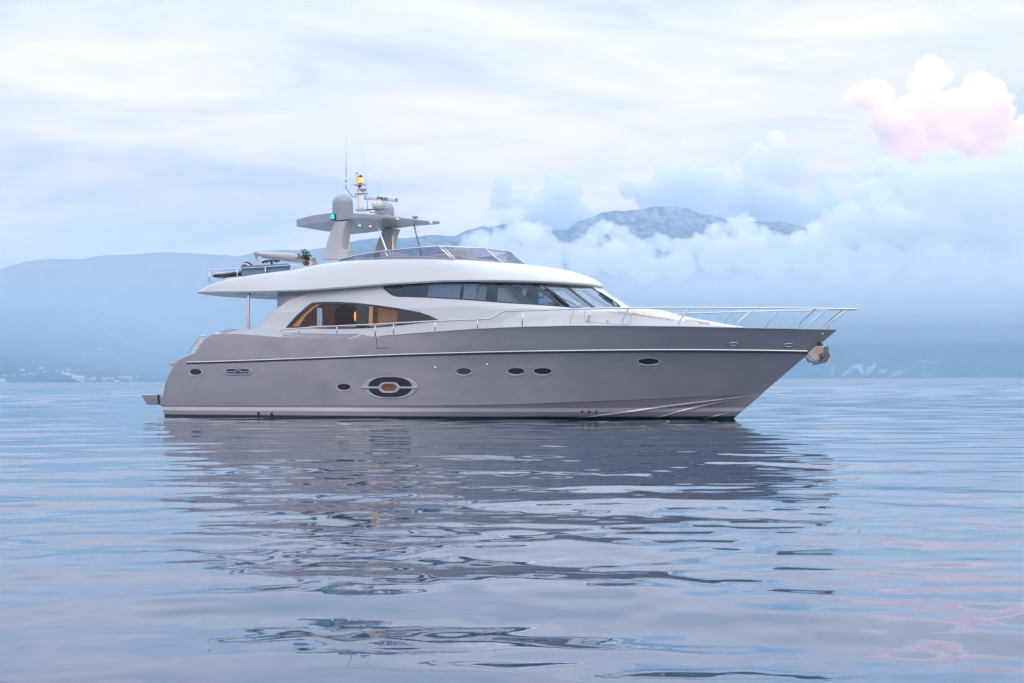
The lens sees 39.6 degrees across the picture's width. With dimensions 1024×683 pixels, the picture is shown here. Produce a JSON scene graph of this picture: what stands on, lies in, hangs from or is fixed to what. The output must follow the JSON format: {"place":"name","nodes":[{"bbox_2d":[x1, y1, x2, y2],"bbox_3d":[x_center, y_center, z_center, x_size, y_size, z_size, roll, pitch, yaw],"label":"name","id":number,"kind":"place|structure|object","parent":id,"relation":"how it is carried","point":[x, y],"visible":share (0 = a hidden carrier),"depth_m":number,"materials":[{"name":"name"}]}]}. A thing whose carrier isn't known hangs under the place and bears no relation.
{"place":"outdoors","nodes":[
{"label":"outdoors","id":0,"kind":"place"},
{"bbox_2d":[0,378,1023,682],"bbox_3d":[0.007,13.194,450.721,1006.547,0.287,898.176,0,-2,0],"label":"water","id":1,"kind":"structure","parent":0,"point":[824,532],"depth_m":11.10,"materials":[{"name":"blue liquid"}]},
{"bbox_2d":[141,147,857,419],"bbox_3d":[-1.197,-2.119,48.395,26.097,10.767,6.139,-1,-2,29],"label":"motor yacht","id":2,"kind":"object","parent":1,"relation":"on","point":[454,334],"visible":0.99,"depth_m":45.90,"materials":[{"name":"grey paint"}]},
{"bbox_2d":[213,260,279,278],"bbox_3d":[-9.317,-2.602,50.964,3.080,0.597,1.040,-1,-2,29],"label":"tender boat","id":3,"kind":"object","parent":2,"relation":"on","point":[227,275],"visible":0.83,"depth_m":50.85,"materials":[{"name":"black rubber"}]},
{"bbox_2d":[295,248,311,265],"bbox_3d":[-7.256,-2.947,49.571,0.797,0.600,0.380,-2,-2,41],"label":"potted plant","id":4,"kind":"object","parent":2,"relation":"on","point":[306,256],"visible":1,"depth_m":49.51,"materials":[{"name":"green plant"}]},
{"bbox_2d":[335,305,355,324],"bbox_3d":[-5.750,-0.863,50.147,0.899,0.801,0.500,-1,-2,29],"label":"armchair","id":5,"kind":"object","parent":2,"relation":"on","point":[344,314],"visible":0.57,"depth_m":49.96,"materials":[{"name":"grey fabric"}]},
{"bbox_2d":[286,302,437,328],"bbox_3d":[-5.048,-0.907,47.656,6.304,0.953,0.086,-1,-2,29],"label":"saloon window","id":6,"kind":"structure","parent":2,"relation":"in","point":[404,315],"depth_m":47.53,"materials":[{"name":"black glass"}]},
{"bbox_2d":[361,376,417,398],"bbox_3d":[-4.023,1.505,46.596,2.157,0.726,0.134,-1,-2,27],"label":"eye window","id":7,"kind":"structure","parent":2,"relation":"in","point":[388,387],"depth_m":46.56,"materials":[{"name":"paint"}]},
{"bbox_2d":[383,282,592,307],"bbox_3d":[-0.948,-1.469,45.792,7.363,0.973,0.891,-1,-2,19],"label":"wheelhouse window","id":8,"kind":"structure","parent":2,"relation":"in","point":[515,293],"depth_m":45.52,"materials":[{"name":"black glass"}]},
{"bbox_2d":[546,289,610,306],"bbox_3d":[1.129,-1.381,49.538,7.363,0.973,0.891,-2,-2,39],"label":"wheelhouse window","id":9,"kind":"structure","parent":2,"relation":"in","point":[596,302],"depth_m":48.76,"materials":[{"name":"clear glass"}]},
{"bbox_2d":[0,206,1023,381],"bbox_3d":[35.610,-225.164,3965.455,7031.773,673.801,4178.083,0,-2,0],"label":"mountains","id":10,"kind":"structure","parent":0,"point":[945,304],"depth_m":4351.82,"materials":[{"name":"blue"}]},
{"bbox_2d":[72,376,84,381],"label":"house","id":11,"kind":"structure","parent":10,"relation":"on","point":[80,378],"depth_m":3222.47,"materials":[{"name":"white"}]},
{"bbox_2d":[118,376,131,379],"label":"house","id":12,"kind":"structure","parent":10,"relation":"on","point":[127,377],"depth_m":3312.18,"materials":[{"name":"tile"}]},
{"bbox_2d":[0,377,1023,383],"bbox_3d":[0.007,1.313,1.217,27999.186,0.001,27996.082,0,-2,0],"label":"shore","id":13,"kind":"structure","parent":0,"point":[779,379],"depth_m":1421.05,"materials":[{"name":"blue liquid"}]},
{"bbox_2d":[0,0,1023,268],"label":"sky","id":14,"kind":"structure","parent":0,"point":[127,127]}
]}

